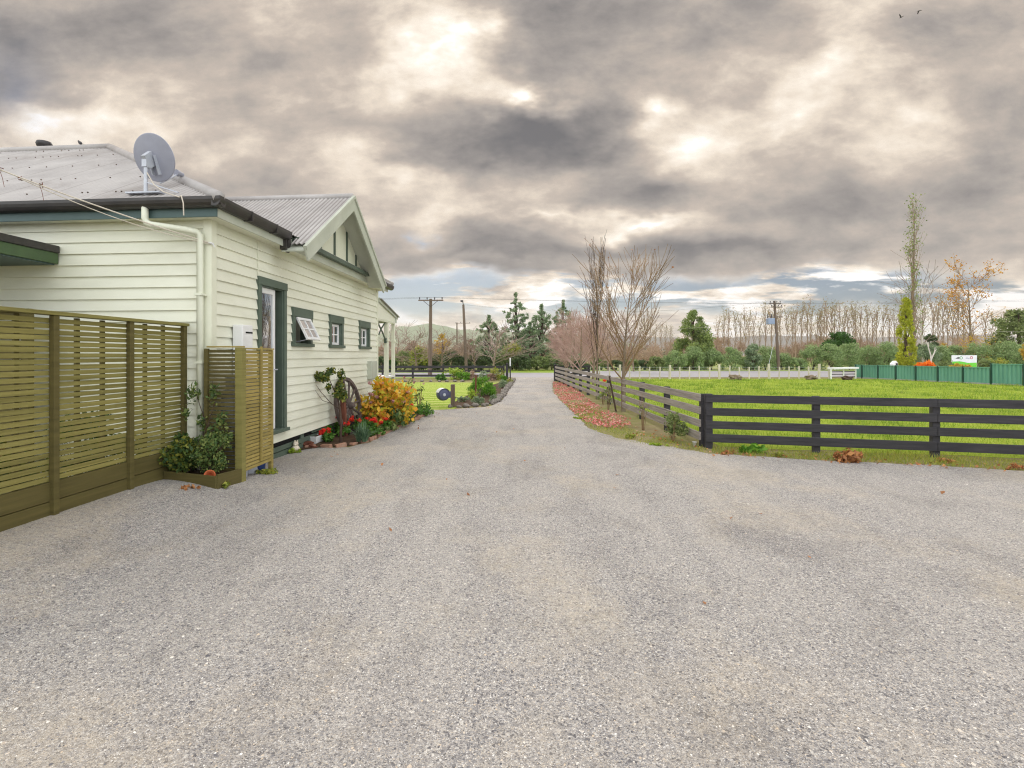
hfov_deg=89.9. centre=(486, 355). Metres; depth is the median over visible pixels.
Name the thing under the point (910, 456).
grass strip
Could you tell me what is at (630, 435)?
weed tuft
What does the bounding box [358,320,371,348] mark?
window
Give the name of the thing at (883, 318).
bare poplar
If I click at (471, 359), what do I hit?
roadside bush
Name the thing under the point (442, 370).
rail fence
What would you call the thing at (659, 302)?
power line
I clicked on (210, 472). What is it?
terracotta pot
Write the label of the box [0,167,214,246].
service cable
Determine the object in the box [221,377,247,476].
gas bottle
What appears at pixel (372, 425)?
red geranium
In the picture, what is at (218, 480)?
corner planter
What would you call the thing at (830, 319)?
bare poplar
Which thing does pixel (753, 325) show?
bare poplar
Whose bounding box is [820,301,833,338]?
bare poplar
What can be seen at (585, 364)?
roadside bush
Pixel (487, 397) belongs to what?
rockery soil
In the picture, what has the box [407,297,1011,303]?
power line
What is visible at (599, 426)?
fence weeds
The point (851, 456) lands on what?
weed tuft
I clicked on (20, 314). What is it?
screen
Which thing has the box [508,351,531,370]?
roadside bush
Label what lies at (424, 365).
roadside bush
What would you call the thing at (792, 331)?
bare poplar
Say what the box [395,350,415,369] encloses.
roadside bush
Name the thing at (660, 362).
roadside bush
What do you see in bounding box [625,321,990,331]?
power line
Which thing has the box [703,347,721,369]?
round hedge shrub
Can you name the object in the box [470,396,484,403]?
shrub
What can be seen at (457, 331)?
utility pole
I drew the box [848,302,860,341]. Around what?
bare poplar
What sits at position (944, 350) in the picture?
round hedge shrub
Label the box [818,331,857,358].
round tree
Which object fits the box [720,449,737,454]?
weed tuft
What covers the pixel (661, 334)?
bare poplar
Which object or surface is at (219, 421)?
climbing rose
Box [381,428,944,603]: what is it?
stray leaves
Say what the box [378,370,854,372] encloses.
verge
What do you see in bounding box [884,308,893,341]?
bare poplar
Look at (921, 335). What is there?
bare tree
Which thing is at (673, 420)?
leafy shrub
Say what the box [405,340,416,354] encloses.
autumn tree
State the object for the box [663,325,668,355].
bare poplar
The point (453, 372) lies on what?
garden shrub
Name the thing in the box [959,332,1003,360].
colour shrub
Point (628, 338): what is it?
bare shrub tree
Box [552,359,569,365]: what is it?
roadside bush
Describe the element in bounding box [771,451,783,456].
weed tuft
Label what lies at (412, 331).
hills
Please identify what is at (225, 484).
weed tuft
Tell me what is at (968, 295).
autumn poplar
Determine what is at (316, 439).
white trough
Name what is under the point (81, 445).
screened shrub
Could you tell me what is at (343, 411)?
timber post
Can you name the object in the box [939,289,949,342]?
bare poplar
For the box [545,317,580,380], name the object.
bare maple
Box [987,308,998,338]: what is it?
bare poplar
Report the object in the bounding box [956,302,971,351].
bare poplar
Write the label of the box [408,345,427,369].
roadside bush
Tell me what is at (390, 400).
hydrangea bush
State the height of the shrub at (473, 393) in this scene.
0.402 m
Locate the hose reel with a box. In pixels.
[436,388,450,400]
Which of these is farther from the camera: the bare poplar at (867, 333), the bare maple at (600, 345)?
the bare poplar at (867, 333)
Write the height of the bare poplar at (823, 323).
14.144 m
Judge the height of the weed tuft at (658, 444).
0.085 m
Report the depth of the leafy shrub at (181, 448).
5.83 m
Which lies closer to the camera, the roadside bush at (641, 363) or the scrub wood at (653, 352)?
the roadside bush at (641, 363)
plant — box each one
[368,427,385,436]
[377,423,396,430]
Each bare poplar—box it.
[646,317,653,348]
[652,323,658,347]
[657,318,663,347]
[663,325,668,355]
[668,326,673,353]
[714,317,721,345]
[719,306,729,352]
[724,308,733,346]
[731,307,741,361]
[735,314,743,353]
[741,308,749,354]
[743,307,752,343]
[749,309,758,343]
[756,321,764,349]
[759,300,771,362]
[765,303,774,361]
[772,302,781,334]
[777,304,785,352]
[782,305,792,355]
[788,308,796,357]
[789,304,801,357]
[797,297,806,357]
[800,295,813,361]
[802,305,815,362]
[814,304,826,343]
[814,308,824,353]
[818,296,829,362]
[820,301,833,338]
[825,302,835,338]
[829,298,840,333]
[835,302,845,331]
[839,302,849,361]
[842,301,854,333]
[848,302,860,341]
[849,301,861,340]
[856,304,866,352]
[860,301,872,360]
[866,304,878,347]
[871,301,883,347]
[878,301,893,351]
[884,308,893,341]
[890,309,898,343]
[917,298,929,359]
[925,295,941,341]
[929,297,945,342]
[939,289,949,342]
[942,302,953,346]
[948,295,966,351]
[948,303,960,345]
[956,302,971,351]
[980,304,991,344]
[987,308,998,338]
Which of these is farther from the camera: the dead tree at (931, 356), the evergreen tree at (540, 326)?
the evergreen tree at (540, 326)
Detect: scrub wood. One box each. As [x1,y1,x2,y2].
[378,340,664,364]
[593,331,1008,361]
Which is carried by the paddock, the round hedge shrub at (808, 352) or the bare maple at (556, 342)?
the bare maple at (556, 342)
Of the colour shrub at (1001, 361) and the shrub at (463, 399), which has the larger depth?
the colour shrub at (1001, 361)
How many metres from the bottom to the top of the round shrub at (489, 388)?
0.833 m
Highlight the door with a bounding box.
[262,287,277,429]
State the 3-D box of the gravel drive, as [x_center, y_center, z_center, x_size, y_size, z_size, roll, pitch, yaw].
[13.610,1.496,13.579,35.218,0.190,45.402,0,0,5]
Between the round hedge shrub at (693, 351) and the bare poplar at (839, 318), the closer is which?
the round hedge shrub at (693, 351)
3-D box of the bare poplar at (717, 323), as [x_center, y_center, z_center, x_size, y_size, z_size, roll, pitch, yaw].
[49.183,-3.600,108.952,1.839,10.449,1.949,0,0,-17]
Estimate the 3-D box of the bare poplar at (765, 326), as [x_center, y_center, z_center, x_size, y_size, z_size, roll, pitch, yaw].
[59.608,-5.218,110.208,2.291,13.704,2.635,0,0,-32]
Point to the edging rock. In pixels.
(465, 405)
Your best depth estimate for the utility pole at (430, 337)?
39.88 m
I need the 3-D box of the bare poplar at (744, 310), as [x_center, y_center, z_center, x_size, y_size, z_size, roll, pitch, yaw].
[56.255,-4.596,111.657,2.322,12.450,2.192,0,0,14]
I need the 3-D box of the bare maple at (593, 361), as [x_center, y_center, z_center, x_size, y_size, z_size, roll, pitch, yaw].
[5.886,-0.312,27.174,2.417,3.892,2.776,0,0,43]
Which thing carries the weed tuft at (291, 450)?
on the gravel drive
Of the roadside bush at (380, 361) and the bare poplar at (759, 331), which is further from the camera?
the bare poplar at (759, 331)
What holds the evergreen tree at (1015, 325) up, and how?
on the field
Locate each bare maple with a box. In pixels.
[541,322,579,367]
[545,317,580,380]
[552,298,620,370]
[554,316,602,382]
[573,316,616,384]
[575,314,618,378]
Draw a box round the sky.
[0,0,1023,338]
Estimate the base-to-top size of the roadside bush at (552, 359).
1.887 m
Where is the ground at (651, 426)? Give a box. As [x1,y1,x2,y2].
[0,356,1023,494]
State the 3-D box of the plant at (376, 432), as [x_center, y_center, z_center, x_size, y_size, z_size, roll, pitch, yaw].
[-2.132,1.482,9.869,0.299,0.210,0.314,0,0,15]
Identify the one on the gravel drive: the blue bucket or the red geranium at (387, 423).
the blue bucket
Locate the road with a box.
[378,373,854,376]
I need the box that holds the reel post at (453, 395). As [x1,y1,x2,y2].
[451,384,454,406]
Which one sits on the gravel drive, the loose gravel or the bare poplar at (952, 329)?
the loose gravel
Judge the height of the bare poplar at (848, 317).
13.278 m
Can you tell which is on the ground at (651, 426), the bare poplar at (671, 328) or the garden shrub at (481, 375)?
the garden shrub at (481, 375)
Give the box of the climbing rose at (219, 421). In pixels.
[180,381,232,471]
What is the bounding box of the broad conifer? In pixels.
[667,309,716,369]
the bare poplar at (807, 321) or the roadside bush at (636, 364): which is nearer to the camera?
the roadside bush at (636, 364)
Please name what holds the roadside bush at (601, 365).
on the verge at (533, 371)
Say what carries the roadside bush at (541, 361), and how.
on the verge at (533, 371)
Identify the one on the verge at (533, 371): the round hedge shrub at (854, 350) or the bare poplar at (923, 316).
the round hedge shrub at (854, 350)
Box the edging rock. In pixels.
[462,403,470,407]
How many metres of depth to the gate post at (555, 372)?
31.71 m
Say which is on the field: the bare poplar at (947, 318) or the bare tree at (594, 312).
the bare poplar at (947, 318)
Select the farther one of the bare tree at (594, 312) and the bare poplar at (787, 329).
the bare poplar at (787, 329)
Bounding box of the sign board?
[951,355,976,366]
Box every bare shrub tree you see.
[378,321,439,357]
[378,326,455,369]
[420,326,473,369]
[449,325,485,369]
[472,316,548,369]
[598,312,639,370]
[603,308,650,371]
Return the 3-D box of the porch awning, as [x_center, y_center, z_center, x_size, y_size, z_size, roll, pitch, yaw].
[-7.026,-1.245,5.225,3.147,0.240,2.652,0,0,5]
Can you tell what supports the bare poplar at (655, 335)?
on the field
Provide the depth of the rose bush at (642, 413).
10.91 m
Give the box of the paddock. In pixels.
[570,379,1023,457]
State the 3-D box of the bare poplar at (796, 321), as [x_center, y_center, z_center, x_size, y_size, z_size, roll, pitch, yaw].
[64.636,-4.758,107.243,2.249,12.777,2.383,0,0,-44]
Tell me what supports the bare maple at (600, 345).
on the paddock
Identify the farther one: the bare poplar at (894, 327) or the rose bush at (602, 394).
the bare poplar at (894, 327)
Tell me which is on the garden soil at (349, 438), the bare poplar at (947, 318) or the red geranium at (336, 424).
the red geranium at (336, 424)
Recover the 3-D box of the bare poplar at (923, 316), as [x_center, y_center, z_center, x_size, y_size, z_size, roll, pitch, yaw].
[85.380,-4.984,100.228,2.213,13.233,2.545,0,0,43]
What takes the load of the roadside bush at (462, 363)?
on the verge at (533, 371)
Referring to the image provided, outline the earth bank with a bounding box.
[590,377,864,377]
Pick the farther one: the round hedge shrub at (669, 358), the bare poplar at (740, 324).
the bare poplar at (740, 324)
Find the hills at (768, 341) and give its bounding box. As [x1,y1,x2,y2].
[583,334,1023,355]
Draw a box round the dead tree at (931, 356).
[926,341,935,361]
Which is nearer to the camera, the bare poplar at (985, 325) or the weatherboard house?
the weatherboard house
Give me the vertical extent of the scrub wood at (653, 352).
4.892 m
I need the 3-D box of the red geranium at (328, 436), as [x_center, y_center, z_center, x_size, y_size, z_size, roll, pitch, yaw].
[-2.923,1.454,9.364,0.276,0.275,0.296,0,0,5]
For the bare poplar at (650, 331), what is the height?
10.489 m
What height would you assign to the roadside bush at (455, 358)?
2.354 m
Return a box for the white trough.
[310,435,322,443]
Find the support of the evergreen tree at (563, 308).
on the field
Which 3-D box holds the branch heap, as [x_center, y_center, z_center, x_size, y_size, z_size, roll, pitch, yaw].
[23.214,1.479,33.005,0.742,0.353,0.453,0,0,5]
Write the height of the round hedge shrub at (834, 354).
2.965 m
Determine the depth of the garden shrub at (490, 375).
32.40 m
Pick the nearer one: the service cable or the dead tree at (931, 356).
the service cable
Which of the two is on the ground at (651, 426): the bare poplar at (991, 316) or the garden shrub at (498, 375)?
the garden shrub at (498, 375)
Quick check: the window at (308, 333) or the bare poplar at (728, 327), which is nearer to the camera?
the window at (308, 333)
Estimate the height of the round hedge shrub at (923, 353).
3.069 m
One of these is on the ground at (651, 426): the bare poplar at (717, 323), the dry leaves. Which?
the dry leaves
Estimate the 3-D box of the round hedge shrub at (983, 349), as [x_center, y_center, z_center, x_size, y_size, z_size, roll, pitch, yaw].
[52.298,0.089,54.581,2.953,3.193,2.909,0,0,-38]
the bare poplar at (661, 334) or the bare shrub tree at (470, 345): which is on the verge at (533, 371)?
the bare shrub tree at (470, 345)
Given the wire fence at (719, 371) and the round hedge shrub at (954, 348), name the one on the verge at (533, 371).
the round hedge shrub at (954, 348)
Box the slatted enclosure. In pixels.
[204,346,273,481]
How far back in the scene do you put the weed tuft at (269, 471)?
6.60 m
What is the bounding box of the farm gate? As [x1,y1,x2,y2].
[827,367,858,378]
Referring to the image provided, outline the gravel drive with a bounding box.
[0,377,1023,767]
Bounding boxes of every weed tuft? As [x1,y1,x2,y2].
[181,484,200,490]
[222,481,229,488]
[255,467,278,474]
[288,447,301,453]
[625,434,637,438]
[649,442,667,445]
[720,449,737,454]
[738,443,768,453]
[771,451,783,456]
[832,448,862,462]
[936,457,956,462]
[1005,462,1023,470]
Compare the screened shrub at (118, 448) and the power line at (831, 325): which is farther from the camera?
the power line at (831, 325)
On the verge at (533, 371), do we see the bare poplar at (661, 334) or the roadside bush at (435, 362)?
the roadside bush at (435, 362)
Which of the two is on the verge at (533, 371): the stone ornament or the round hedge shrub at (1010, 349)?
the round hedge shrub at (1010, 349)
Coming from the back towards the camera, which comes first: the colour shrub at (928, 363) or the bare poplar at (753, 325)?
the bare poplar at (753, 325)
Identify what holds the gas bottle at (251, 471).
on the gravel drive
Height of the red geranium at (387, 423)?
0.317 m
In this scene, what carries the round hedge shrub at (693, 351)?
on the verge at (533, 371)
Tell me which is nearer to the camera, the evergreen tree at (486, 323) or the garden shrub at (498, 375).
the garden shrub at (498, 375)
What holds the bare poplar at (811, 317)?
on the field
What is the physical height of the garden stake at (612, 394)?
1.059 m
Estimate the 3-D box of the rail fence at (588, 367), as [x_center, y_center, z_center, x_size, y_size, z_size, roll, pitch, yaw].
[5.530,1.151,32.735,2.443,0.998,0.152,0,0,-23]
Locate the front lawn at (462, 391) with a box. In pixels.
[399,382,495,409]
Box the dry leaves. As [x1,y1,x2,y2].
[608,423,1005,470]
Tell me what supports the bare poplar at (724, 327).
on the field
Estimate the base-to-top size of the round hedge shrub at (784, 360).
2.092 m
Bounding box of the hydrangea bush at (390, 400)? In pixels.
[354,375,417,428]
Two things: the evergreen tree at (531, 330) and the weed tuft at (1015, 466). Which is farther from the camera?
the evergreen tree at (531, 330)
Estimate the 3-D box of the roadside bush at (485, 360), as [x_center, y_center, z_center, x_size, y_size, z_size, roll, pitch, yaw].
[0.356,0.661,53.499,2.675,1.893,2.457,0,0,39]
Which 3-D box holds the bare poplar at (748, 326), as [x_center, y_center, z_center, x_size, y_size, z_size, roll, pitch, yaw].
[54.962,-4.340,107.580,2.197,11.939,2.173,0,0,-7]
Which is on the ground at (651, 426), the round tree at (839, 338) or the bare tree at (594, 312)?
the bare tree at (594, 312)
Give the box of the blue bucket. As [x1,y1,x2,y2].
[257,460,265,470]
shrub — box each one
[0,430,34,488]
[22,410,115,484]
[80,433,151,466]
[158,431,200,472]
[188,430,232,472]
[415,401,434,415]
[435,373,446,380]
[442,367,464,379]
[455,372,469,379]
[455,396,469,401]
[466,370,477,379]
[466,376,496,396]
[467,389,477,398]
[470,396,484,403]
[479,370,488,379]
[487,373,496,380]
[490,367,504,379]
[498,379,506,387]
[662,350,687,369]
[664,411,689,440]
[680,346,705,369]
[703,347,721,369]
[716,346,743,369]
[741,357,755,369]
[744,343,762,369]
[755,345,779,369]
[773,352,791,369]
[787,357,807,369]
[797,343,826,369]
[817,343,846,369]
[838,342,865,369]
[856,344,884,365]
[869,341,898,364]
[912,342,943,365]
[914,360,935,365]
[929,344,956,363]
[937,360,953,365]
[942,344,963,362]
[949,363,971,367]
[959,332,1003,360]
[964,342,995,366]
[976,359,997,366]
[984,339,1020,363]
[986,357,1008,363]
[1006,344,1023,363]
[1019,344,1023,359]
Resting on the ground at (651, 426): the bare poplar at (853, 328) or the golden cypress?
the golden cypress
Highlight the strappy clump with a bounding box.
[349,421,378,441]
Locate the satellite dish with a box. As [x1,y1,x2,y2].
[125,133,183,214]
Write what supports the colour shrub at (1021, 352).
on the ground at (651, 426)
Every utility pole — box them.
[418,297,442,374]
[456,322,460,343]
[460,300,467,369]
[766,301,782,370]
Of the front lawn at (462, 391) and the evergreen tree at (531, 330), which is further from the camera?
the evergreen tree at (531, 330)
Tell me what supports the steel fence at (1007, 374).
on the paddock
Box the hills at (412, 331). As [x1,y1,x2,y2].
[378,324,662,355]
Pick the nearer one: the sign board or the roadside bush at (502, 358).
the sign board
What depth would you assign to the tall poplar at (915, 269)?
55.77 m
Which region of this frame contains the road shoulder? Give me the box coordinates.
[566,371,854,372]
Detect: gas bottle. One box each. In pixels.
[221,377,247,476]
[246,378,259,473]
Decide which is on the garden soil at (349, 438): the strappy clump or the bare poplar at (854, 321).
the strappy clump
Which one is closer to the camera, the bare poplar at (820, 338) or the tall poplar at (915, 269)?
the tall poplar at (915, 269)
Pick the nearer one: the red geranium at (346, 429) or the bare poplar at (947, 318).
the red geranium at (346, 429)
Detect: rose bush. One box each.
[403,376,419,404]
[413,381,424,406]
[596,388,607,403]
[603,379,613,409]
[635,396,649,429]
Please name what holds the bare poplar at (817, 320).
on the field
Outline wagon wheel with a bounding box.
[333,377,361,433]
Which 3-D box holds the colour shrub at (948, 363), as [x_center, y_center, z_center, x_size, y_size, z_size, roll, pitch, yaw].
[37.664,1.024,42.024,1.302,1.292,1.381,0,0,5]
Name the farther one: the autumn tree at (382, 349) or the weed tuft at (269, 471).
the autumn tree at (382, 349)
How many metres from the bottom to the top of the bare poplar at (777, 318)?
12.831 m
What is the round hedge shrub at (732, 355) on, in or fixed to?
on the verge at (533, 371)
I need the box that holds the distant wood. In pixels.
[404,346,975,360]
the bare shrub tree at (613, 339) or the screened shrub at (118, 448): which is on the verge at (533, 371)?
the bare shrub tree at (613, 339)
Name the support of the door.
in the weatherboard house
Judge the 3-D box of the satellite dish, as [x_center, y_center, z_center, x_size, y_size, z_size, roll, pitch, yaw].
[-3.994,-2.150,6.150,0.618,1.135,1.198,0,0,-31]
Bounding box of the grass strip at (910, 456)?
[712,444,1023,470]
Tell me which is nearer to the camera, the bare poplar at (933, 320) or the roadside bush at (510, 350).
the roadside bush at (510, 350)
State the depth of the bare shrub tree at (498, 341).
49.62 m
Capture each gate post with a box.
[506,363,507,378]
[554,364,556,380]
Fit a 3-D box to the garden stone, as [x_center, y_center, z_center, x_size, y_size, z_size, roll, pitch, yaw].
[-3.119,1.556,8.902,0.233,0.136,0.190,0,0,23]
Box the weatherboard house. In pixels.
[0,143,398,479]
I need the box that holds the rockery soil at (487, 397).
[455,380,509,405]
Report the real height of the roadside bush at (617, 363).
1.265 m
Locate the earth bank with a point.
(721, 377)
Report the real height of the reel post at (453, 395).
0.750 m
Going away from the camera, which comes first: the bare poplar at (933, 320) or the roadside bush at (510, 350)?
the roadside bush at (510, 350)
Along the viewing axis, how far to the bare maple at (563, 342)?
27.58 m
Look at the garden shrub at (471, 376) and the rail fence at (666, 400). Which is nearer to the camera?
the rail fence at (666, 400)
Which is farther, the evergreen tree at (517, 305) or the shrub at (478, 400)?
the evergreen tree at (517, 305)
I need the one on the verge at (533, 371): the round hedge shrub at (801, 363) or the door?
the round hedge shrub at (801, 363)
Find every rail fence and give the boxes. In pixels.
[378,365,504,377]
[555,366,703,446]
[557,365,589,380]
[704,393,1023,456]
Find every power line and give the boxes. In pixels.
[383,297,1004,302]
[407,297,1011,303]
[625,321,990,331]
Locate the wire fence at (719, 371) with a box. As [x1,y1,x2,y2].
[590,364,829,378]
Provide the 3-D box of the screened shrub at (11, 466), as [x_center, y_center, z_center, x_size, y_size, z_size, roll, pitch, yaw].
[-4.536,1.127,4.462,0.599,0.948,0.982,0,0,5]
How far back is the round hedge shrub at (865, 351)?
55.72 m
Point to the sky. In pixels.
(778, 148)
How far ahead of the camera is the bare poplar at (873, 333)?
108.17 m
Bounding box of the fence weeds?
[565,404,707,452]
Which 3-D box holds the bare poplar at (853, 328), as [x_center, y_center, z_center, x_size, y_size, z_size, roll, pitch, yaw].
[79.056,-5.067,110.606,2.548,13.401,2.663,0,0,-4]
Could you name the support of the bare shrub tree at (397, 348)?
on the field
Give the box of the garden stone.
[303,441,313,446]
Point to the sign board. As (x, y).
(971, 360)
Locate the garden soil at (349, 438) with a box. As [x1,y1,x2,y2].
[300,411,418,448]
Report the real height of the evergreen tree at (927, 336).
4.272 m
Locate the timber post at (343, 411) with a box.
[340,400,347,435]
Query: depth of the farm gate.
34.02 m
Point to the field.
(713, 368)
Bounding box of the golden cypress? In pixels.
[893,297,917,366]
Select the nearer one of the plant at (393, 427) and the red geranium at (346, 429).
the red geranium at (346, 429)
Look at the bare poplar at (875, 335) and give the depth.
112.16 m
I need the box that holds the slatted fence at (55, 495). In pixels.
[0,306,189,531]
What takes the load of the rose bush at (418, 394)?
on the garden soil at (349, 438)
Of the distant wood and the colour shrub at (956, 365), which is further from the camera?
the distant wood
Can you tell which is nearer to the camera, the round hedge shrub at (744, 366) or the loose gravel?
the loose gravel
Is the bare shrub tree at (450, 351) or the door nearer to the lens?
the door
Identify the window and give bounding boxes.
[291,307,320,346]
[328,314,345,347]
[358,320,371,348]
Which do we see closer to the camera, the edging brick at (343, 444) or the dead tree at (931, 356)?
the edging brick at (343, 444)
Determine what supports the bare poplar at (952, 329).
on the field
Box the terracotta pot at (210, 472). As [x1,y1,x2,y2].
[204,470,215,475]
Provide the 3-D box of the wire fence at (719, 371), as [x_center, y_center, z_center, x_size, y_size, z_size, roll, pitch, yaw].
[14.754,1.114,33.953,15.998,1.077,0.159,0,0,0]
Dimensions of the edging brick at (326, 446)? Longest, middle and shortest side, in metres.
0.208 x 0.076 x 0.069 m
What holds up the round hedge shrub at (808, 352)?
on the verge at (533, 371)
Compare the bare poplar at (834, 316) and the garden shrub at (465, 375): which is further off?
the bare poplar at (834, 316)
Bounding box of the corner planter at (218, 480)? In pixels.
[164,468,241,488]
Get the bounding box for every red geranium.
[318,427,335,441]
[334,417,338,432]
[336,421,350,435]
[349,415,366,430]
[362,417,377,434]
[378,417,391,430]
[408,403,423,417]
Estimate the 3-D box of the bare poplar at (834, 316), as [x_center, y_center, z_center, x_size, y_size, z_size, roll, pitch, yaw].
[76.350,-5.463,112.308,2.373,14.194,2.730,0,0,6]
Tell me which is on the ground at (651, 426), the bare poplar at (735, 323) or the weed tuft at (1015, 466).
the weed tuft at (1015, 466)
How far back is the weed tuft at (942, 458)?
7.61 m
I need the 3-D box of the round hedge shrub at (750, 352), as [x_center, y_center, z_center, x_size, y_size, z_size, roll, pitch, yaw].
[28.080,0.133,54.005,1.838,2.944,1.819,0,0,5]
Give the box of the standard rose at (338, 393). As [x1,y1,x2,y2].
[314,367,348,441]
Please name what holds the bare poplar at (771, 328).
on the field
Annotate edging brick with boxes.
[320,444,331,447]
[335,442,346,447]
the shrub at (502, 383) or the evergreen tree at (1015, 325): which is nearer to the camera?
the shrub at (502, 383)
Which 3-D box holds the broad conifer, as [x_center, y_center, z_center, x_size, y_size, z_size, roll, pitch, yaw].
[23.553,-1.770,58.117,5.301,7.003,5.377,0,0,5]
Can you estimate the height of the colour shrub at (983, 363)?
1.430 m
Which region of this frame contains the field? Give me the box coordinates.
[379,358,920,369]
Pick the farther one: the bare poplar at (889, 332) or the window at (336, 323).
the bare poplar at (889, 332)
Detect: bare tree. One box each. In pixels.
[572,238,674,411]
[582,231,609,397]
[880,251,966,362]
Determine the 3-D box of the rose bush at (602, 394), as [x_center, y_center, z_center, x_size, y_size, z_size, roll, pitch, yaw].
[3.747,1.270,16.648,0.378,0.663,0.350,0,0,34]
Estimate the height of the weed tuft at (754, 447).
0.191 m
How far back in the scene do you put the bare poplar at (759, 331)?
111.29 m
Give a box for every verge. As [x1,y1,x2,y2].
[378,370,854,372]
[395,377,457,377]
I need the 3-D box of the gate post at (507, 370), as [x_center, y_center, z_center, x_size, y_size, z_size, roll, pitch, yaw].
[1.350,1.080,34.600,0.223,1.140,0.223,0,0,5]
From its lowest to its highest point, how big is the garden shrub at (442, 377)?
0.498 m
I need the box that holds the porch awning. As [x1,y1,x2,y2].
[0,233,59,265]
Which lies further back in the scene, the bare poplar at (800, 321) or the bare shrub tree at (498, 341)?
the bare poplar at (800, 321)
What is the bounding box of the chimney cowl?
[35,140,52,145]
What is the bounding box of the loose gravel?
[0,442,1023,767]
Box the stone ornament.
[291,440,299,450]
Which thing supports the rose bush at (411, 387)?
on the garden soil at (349, 438)
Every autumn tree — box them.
[378,342,395,359]
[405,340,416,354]
[434,333,449,354]
[467,339,475,356]
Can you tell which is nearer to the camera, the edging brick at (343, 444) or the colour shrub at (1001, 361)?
the edging brick at (343, 444)
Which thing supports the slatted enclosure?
on the gravel drive
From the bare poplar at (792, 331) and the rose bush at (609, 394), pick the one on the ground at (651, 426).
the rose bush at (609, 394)
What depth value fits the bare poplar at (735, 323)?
112.72 m
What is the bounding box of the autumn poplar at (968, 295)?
[935,255,1007,343]
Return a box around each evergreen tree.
[470,315,505,366]
[496,292,539,368]
[515,321,550,368]
[531,303,559,367]
[544,299,582,367]
[918,333,938,358]
[983,308,1023,359]
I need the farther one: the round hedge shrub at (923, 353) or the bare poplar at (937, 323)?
the bare poplar at (937, 323)
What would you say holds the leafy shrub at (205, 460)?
in the corner planter at (218, 480)
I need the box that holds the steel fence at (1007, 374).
[855,363,1023,385]
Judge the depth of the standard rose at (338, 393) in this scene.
9.32 m
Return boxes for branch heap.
[841,375,852,379]
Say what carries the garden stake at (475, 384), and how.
on the rockery soil at (487, 397)
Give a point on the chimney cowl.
(42, 143)
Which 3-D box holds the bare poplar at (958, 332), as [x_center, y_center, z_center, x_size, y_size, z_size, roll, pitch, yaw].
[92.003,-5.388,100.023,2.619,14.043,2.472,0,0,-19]
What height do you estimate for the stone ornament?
0.213 m
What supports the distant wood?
on the field
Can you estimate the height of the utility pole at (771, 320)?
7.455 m
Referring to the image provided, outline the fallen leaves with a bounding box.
[553,381,630,428]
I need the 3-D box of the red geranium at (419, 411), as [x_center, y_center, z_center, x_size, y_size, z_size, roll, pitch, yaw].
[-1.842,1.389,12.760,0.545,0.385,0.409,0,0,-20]
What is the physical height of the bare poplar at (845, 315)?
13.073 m
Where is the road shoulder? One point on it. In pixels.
(717, 372)
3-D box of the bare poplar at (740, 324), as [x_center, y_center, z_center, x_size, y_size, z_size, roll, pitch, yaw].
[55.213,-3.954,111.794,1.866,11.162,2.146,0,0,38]
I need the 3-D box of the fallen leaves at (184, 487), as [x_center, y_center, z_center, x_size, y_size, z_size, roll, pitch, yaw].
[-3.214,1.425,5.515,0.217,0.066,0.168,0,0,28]
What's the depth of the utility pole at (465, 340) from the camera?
49.89 m
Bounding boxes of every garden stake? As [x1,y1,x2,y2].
[475,375,476,394]
[609,376,616,411]
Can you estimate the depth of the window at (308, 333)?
8.67 m
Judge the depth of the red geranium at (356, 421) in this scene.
10.33 m
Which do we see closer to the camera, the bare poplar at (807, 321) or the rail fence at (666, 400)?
the rail fence at (666, 400)
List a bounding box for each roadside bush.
[378,356,390,369]
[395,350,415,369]
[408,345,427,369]
[417,358,433,369]
[432,354,448,369]
[439,349,461,369]
[454,355,471,369]
[467,353,483,369]
[477,353,500,369]
[492,350,510,369]
[502,342,522,369]
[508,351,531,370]
[530,355,549,369]
[543,353,559,369]
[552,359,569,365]
[570,359,588,368]
[589,358,606,369]
[605,359,625,370]
[626,359,639,369]
[636,359,651,369]
[647,356,665,370]
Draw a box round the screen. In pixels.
[0,308,33,488]
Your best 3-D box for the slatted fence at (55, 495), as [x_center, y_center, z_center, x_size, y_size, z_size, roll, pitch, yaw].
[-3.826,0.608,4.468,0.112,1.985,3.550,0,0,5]
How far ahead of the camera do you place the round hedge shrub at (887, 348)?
54.16 m
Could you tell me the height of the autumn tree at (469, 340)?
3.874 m
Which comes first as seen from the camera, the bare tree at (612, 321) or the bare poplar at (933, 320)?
the bare tree at (612, 321)
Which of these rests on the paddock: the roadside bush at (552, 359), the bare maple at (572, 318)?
the bare maple at (572, 318)
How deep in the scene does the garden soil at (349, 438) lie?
9.50 m
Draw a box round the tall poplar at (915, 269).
[895,193,926,355]
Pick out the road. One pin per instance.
(672, 374)

